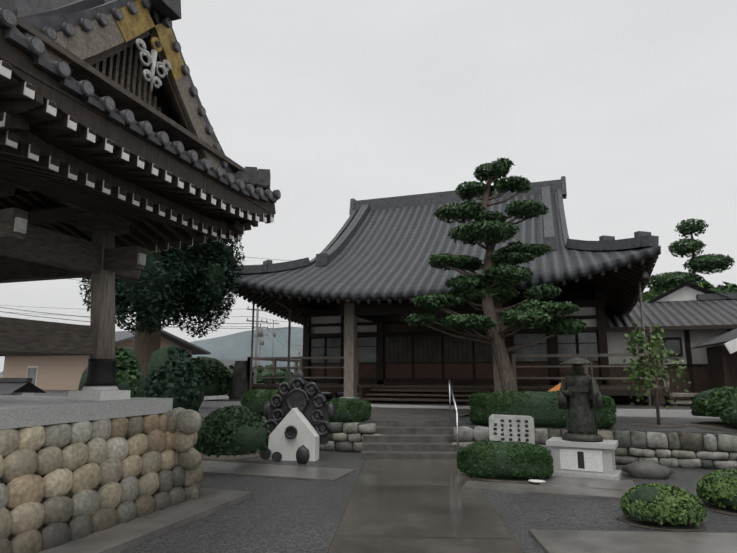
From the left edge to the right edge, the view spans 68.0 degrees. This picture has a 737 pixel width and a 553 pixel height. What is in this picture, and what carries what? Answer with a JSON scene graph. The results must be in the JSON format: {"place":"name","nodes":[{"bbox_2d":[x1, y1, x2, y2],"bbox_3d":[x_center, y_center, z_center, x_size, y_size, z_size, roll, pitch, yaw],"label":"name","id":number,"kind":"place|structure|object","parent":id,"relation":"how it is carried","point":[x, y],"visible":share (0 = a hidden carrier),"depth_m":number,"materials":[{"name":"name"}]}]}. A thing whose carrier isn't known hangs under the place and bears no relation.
{"place":"outdoors","nodes":[
{"label":"outdoors","id":0,"kind":"place"},
{"bbox_2d":[0,327,302,374],"bbox_3d":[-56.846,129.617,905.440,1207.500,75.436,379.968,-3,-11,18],"label":"hill","id":1,"kind":"structure","parent":0,"point":[236,346],"depth_m":825.69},
{"bbox_2d":[0,375,736,552],"bbox_3d":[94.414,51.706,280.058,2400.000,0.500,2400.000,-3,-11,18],"label":"gravel ground","id":2,"kind":"structure","parent":0,"point":[274,515],"depth_m":6.04,"materials":[{"name":"grey gravel"}]},
{"bbox_2d":[0,378,45,395],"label":"tiled boundary wall","id":3,"kind":"structure","parent":2,"relation":"on","point":[19,386],"depth_m":13.03,"materials":[{"name":"tile"}]},
{"bbox_2d":[0,415,182,540],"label":"wall mortar gaps","id":4,"kind":"object","parent":2,"relation":"on","point":[39,529],"depth_m":5.04,"materials":[{"name":"grey concrete"}]},
{"bbox_2d":[0,395,172,429],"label":"stone platform top","id":5,"kind":"object","parent":4,"relation":"on","point":[17,411],"visible":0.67,"depth_m":5.50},
{"bbox_2d":[0,16,244,400],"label":"timber frame","id":6,"kind":"object","parent":5,"relation":"on","point":[29,252],"visible":0.56,"depth_m":6.16,"materials":[{"name":"brown wood"}]},
{"bbox_2d":[0,30,275,251],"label":"roof eaves","id":7,"kind":"object","parent":6,"relation":"on","point":[58,143],"visible":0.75,"depth_m":5.18,"materials":[{"name":"brown wood"}]},
{"bbox_2d":[0,5,272,199],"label":"roof tiles","id":8,"kind":"object","parent":7,"relation":"on","point":[155,15],"visible":0.08,"depth_m":5.98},
{"bbox_2d":[0,0,270,189],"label":"shoro roof ridges","id":9,"kind":"object","parent":8,"relation":"on","point":[32,11],"visible":0.25,"depth_m":6.03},
{"bbox_2d":[0,0,280,220],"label":"tiled roof","id":10,"kind":"structure","parent":8,"relation":"attached to","point":[95,37],"depth_m":5.56,"materials":[{"name":"grey tile"}]},
{"bbox_2d":[0,407,202,552],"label":"shoro base cobbles","id":11,"kind":"object","parent":4,"relation":"attached to","point":[166,442],"visible":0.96,"depth_m":5.31,"materials":[{"name":"beige stone"}]},
{"bbox_2d":[2,329,210,389],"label":"beige house","id":12,"kind":"structure","parent":2,"relation":"on","point":[54,372],"depth_m":34.91,"materials":[{"name":"beige paint"}]},
{"bbox_2d":[38,488,252,552],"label":"stone curb","id":13,"kind":"object","parent":2,"relation":"on","point":[126,535],"visible":0.64,"depth_m":5.48,"materials":[{"name":"stone"}]},
{"bbox_2d":[0,257,301,383],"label":"power lines","id":14,"kind":"object","parent":2,"relation":"on","point":[259,332],"visible":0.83,"depth_m":64.53,"materials":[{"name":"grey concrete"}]},
{"bbox_2d":[219,360,246,367],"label":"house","id":15,"kind":"structure","parent":2,"relation":"on","point":[227,363],"depth_m":102.31,"materials":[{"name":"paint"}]},
{"bbox_2d":[201,460,354,481],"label":"stone slab","id":16,"kind":"structure","parent":2,"relation":"on","point":[324,474],"depth_m":8.60,"materials":[{"name":"stone"}]},
{"bbox_2d":[201,418,381,451],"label":"retaining wall","id":17,"kind":"structure","parent":2,"relation":"on","point":[345,437],"depth_m":11.01,"materials":[{"name":"grey stone"}]},
{"bbox_2d":[268,408,319,460],"bbox_3d":[-1.368,2.895,10.084,0.880,0.920,0.300,-2,-10,10],"label":"onigawara stand","id":18,"kind":"object","parent":2,"relation":"on","point":[307,436],"visible":0.82,"depth_m":9.94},
{"bbox_2d":[260,369,334,463],"bbox_3d":[-1.383,2.552,10.060,1.412,1.674,0.850,-2,-10,10],"label":"ornamental roof tile","id":19,"kind":"object","parent":2,"relation":"on","point":[308,400],"visible":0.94,"depth_m":10.30,"materials":[{"name":"grey ceramic"}]},
{"bbox_2d":[34,389,736,433],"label":"terrace earth","id":20,"kind":"structure","parent":2,"relation":"on","point":[622,423],"depth_m":11.38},
{"bbox_2d":[77,237,244,378],"bbox_3d":[-5.637,-0.754,14.975,4.339,10.221,4.394,-3,-11,18],"label":"cedar tree","id":21,"kind":"object","parent":20,"relation":"on","point":[183,281],"visible":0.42,"depth_m":14.03,"materials":[{"name":"green plant"}]},
{"bbox_2d":[143,345,203,412],"bbox_3d":[-4.438,2.381,12.446,1.320,1.654,1.341,-3,-11,18],"label":"bush","id":22,"kind":"object","parent":20,"relation":"on","point":[172,372],"visible":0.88,"depth_m":12.09,"materials":[{"name":"green plant"}]},
{"bbox_2d":[194,356,233,395],"bbox_3d":[-5.632,3.287,18.022,2.446,1.331,2.064,-3,-11,18],"label":"shrub","id":23,"kind":"object","parent":20,"relation":"on","point":[216,377],"visible":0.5,"depth_m":17.49,"materials":[{"name":"green plant"}]},
{"bbox_2d":[229,361,274,398],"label":"memorial stones","id":24,"kind":"object","parent":20,"relation":"on","point":[240,380],"visible":0.46,"depth_m":18.51,"materials":[{"name":"grey stone"}]},
{"bbox_2d":[240,389,277,415],"bbox_3d":[-2.459,3.063,13.198,1.064,0.695,0.934,-3,-11,18],"label":"hedge","id":25,"kind":"object","parent":20,"relation":"on","point":[255,400],"visible":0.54,"depth_m":12.85,"materials":[{"name":"green plant"}]},
{"bbox_2d":[225,364,293,383],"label":"tree clump","id":26,"kind":"object","parent":20,"relation":"on","point":[267,372],"visible":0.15,"depth_m":48.46,"materials":[{"name":"green plant"}]},
{"bbox_2d":[328,398,371,422],"bbox_3d":[-0.404,2.869,11.644,0.845,0.562,0.842,-3,-11,18],"label":"hedge left of steps","id":27,"kind":"object","parent":20,"relation":"on","point":[350,410],"visible":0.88,"depth_m":11.31,"materials":[{"name":"green plant"}]},
{"bbox_2d":[200,392,719,417],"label":"ground","id":28,"kind":"structure","parent":20,"relation":"on","point":[626,408],"depth_m":14.37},
{"bbox_2d":[249,281,651,406],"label":"hall eave props","id":29,"kind":"object","parent":28,"relation":"on","point":[642,324],"visible":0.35,"depth_m":14.63,"materials":[{"name":"brown wood"}]},
{"bbox_2d":[297,283,609,384],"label":"temple wall","id":30,"kind":"structure","parent":28,"relation":"on","point":[392,349],"depth_m":18.63,"materials":[{"name":"brown wood"}]},
{"bbox_2d":[233,255,657,324],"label":"roof eaves","id":31,"kind":"object","parent":30,"relation":"on","point":[615,296],"visible":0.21,"depth_m":16.52,"materials":[{"name":"brown wood"}]},
{"bbox_2d":[276,301,290,382],"bbox_3d":[-2.711,2.425,17.270,0.080,3.214,0.947,-3,-11,18],"label":"downspout","id":32,"kind":"object","parent":31,"relation":"attached to","point":[289,335],"visible":0.79,"depth_m":17.66,"materials":[{"name":"grey metal"}]},
{"bbox_2d":[228,193,660,322],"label":"hall roof tiles","id":33,"kind":"object","parent":31,"relation":"on","point":[384,254],"visible":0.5,"depth_m":17.15,"materials":[{"name":"grey tile"}]},
{"bbox_2d":[233,176,658,286],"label":"hall roof ridges","id":34,"kind":"object","parent":33,"relation":"on","point":[335,246],"visible":0.62,"depth_m":19.73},
{"bbox_2d":[641,264,648,279],"bbox_3d":[6.671,-0.152,13.222,0.180,0.450,0.171,-3,-11,18],"label":"wind bell","id":35,"kind":"object","parent":33,"relation":"attached to","point":[644,275],"visible":0.96,"depth_m":13.15,"materials":[{"name":"grey metal"}]},
{"bbox_2d":[247,296,669,405],"bbox_3d":[2.923,2.807,19.784,12.900,3.145,9.500,-3,-11,18],"label":"veranda","id":36,"kind":"object","parent":28,"relation":"on","point":[351,386],"visible":0.44,"depth_m":16.08,"materials":[{"name":"brown wood"}]},
{"bbox_2d":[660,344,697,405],"bbox_3d":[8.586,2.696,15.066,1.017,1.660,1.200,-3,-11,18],"label":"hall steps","id":37,"kind":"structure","parent":28,"relation":"on","point":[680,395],"depth_m":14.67,"materials":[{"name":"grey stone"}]},
{"bbox_2d":[406,158,586,390],"bbox_3d":[3.082,0.223,13.178,4.434,6.360,2.231,-1,-10,7],"label":"pine tree","id":38,"kind":"object","parent":20,"relation":"on","point":[499,276],"visible":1,"depth_m":13.06,"materials":[{"name":"green plant"}]},
{"bbox_2d":[469,390,616,427],"bbox_3d":[3.304,2.561,10.526,2.689,0.757,1.050,-3,-11,18],"label":"hedge","id":39,"kind":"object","parent":20,"relation":"on","point":[541,409],"depth_m":10.20,"materials":[{"name":"green plant"}]},
{"bbox_2d":[642,276,715,301],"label":"tree clump","id":40,"kind":"object","parent":20,"relation":"on","point":[650,295],"depth_m":40.18,"materials":[{"name":"green plant"}]},
{"bbox_2d":[646,218,736,292],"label":"pine tree","id":41,"kind":"object","parent":20,"relation":"on","point":[705,263],"visible":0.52,"depth_m":35.29,"materials":[{"name":"green plant"}]},
{"bbox_2d":[690,386,736,416],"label":"shrub","id":42,"kind":"object","parent":20,"relation":"on","point":[710,403],"visible":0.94,"depth_m":10.52,"materials":[{"name":"green plant"}]},
{"bbox_2d":[703,281,736,289],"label":"tree clump","id":43,"kind":"object","parent":20,"relation":"on","point":[729,285],"visible":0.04,"depth_m":37.96,"materials":[{"name":"green plant"}]},
{"bbox_2d":[361,417,461,459],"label":"stone steps","id":44,"kind":"structure","parent":2,"relation":"on","point":[415,438],"depth_m":10.68,"materials":[{"name":"grey stone"}]},
{"bbox_2d":[449,379,458,451],"bbox_3d":[1.676,2.763,10.784,0.034,1.426,1.443,-1,-10,3],"label":"handrail","id":45,"kind":"object","parent":44,"relation":"on","point":[451,391],"visible":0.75,"depth_m":10.59,"materials":[{"name":"silver metal"}]},
{"bbox_2d":[191,421,736,531],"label":"earth patches","id":46,"kind":"object","parent":2,"relation":"on","point":[717,425],"visible":0.4,"depth_m":8.06,"materials":[{"name":"soil"}]},
{"bbox_2d":[78,346,145,397],"bbox_3d":[-4.941,2.102,10.626,1.163,1.495,1.168,-3,-11,18],"label":"shrub","id":47,"kind":"object","parent":46,"relation":"on","point":[129,375],"visible":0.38,"depth_m":10.49,"materials":[{"name":"green plant"}]},
{"bbox_2d":[193,405,268,457],"bbox_3d":[-2.295,2.585,9.292,1.241,0.798,1.259,-3,-11,18],"label":"round shrub","id":48,"kind":"object","parent":46,"relation":"on","point":[234,430],"visible":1,"depth_m":8.84,"materials":[{"name":"green plant"}]},
{"bbox_2d":[456,440,553,479],"bbox_3d":[2.092,2.819,8.387,1.428,0.552,0.861,-3,-11,18],"label":"low hedge","id":49,"kind":"object","parent":46,"relation":"on","point":[501,459],"visible":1,"depth_m":8.06,"materials":[{"name":"green plant"}]},
{"bbox_2d":[623,320,690,424],"bbox_3d":[5.664,1.864,10.779,1.142,2.046,1.124,7,-12,-35],"label":"weeping tree","id":50,"kind":"object","parent":46,"relation":"on","point":[651,362],"visible":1,"depth_m":10.80,"materials":[{"name":"green plant"}]},
{"bbox_2d":[619,482,707,526],"bbox_3d":[3.095,2.375,5.784,0.838,0.365,0.706,-3,-11,18],"label":"azalea shrub","id":51,"kind":"object","parent":46,"relation":"on","point":[657,502],"visible":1,"depth_m":5.58,"materials":[{"name":"green plant"}]},
{"bbox_2d":[696,468,736,508],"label":"azalea shrub","id":52,"kind":"object","parent":46,"relation":"on","point":[719,487],"visible":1,"depth_m":6.28,"materials":[{"name":"green plant"}]},
{"bbox_2d":[718,400,736,425],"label":"shrub","id":53,"kind":"object","parent":46,"relation":"on","point":[728,414],"visible":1,"depth_m":9.76,"materials":[{"name":"green plant"}]},
{"bbox_2d":[489,414,534,443],"bbox_3d":[2.572,2.899,9.795,0.780,0.810,0.124,-4,-11,21],"label":"stone tablet","id":54,"kind":"object","parent":2,"relation":"on","point":[512,428],"visible":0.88,"depth_m":9.77,"materials":[{"name":"grey stone"}]},
{"bbox_2d":[528,479,545,482],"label":"white stones","id":55,"kind":"object","parent":2,"relation":"on","point":[534,481],"visible":0.5,"depth_m":7.76,"materials":[{"name":"stone"}]},
{"bbox_2d":[462,481,627,499],"bbox_3d":[2.643,2.833,7.196,2.750,0.030,0.500,-3,-11,18],"label":"kerb strip","id":56,"kind":"object","parent":2,"relation":"on","point":[610,494],"visible":0.57,"depth_m":7.22,"materials":[{"name":"stone"}]},
{"bbox_2d":[546,437,621,479],"bbox_3d":[3.309,2.800,8.422,1.000,0.525,0.620,-5,-11,28],"label":"statue pedestal","id":57,"kind":"object","parent":2,"relation":"on","point":[585,459],"visible":0.92,"depth_m":8.19,"materials":[{"name":"stone"}]},
{"bbox_2d":[540,476,635,489],"bbox_3d":[3.077,2.921,7.703,1.250,0.034,0.750,-3,-11,18],"label":"slab","id":58,"kind":"object","parent":2,"relation":"on","point":[597,483],"visible":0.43,"depth_m":7.63,"materials":[{"name":"stone"}]},
{"bbox_2d":[452,426,736,468],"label":"retaining wall","id":59,"kind":"structure","parent":2,"relation":"on","point":[682,449],"depth_m":9.25,"materials":[{"name":"grey stone"}]},
{"bbox_2d":[530,530,736,552],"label":"stone slab","id":60,"kind":"structure","parent":2,"relation":"on","point":[565,541],"depth_m":5.01,"materials":[{"name":"stone"}]},
{"bbox_2d":[621,460,673,478],"bbox_3d":[4.247,2.950,8.303,0.737,0.319,0.362,-3,-11,18],"label":"garden rock","id":61,"kind":"object","parent":2,"relation":"on","point":[645,469],"visible":0.88,"depth_m":8.17,"materials":[{"name":"stone"}]},
{"bbox_2d":[0,0,736,371],"label":"sky","id":62,"kind":"structure","parent":0,"point":[631,102],"materials":[{"name":"white"}]},
{"bbox_2d":[370,407,470,417],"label":"landing path","id":63,"kind":"structure","parent":0,"point":[408,412],"depth_m":13.21,"materials":[{"name":"stone"}]},
{"bbox_2d":[327,459,523,552],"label":"approach path","id":64,"kind":"structure","parent":0,"point":[412,506],"depth_m":6.04,"materials":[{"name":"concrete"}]},
{"bbox_2d":[549,383,560,390],"bbox_3d":[4.207,2.246,11.375,0.951,0.300,0.600,-3,-11,18],"label":"orange parasol","id":65,"kind":"object","parent":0,"point":[556,387],"visible":0.09,"depth_m":11.35,"materials":[{"name":"orange fabric"}]},
{"bbox_2d":[558,357,603,441],"bbox_3d":[3.308,1.906,8.566,0.538,1.285,0.601,5,-11,-26],"label":"statue monk","id":66,"kind":"object","parent":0,"point":[579,396],"visible":1,"depth_m":8.46},
{"bbox_2d":[605,281,736,400],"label":"annex building","id":67,"kind":"structure","parent":0,"point":[686,316],"depth_m":17.49,"materials":[{"name":"white paint"}]},
{"bbox_2d":[691,328,736,388],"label":"shed","id":68,"kind":"structure","parent":67,"relation":"attached to","point":[722,363],"depth_m":14.85,"materials":[{"name":"brown wood"}]}
]}

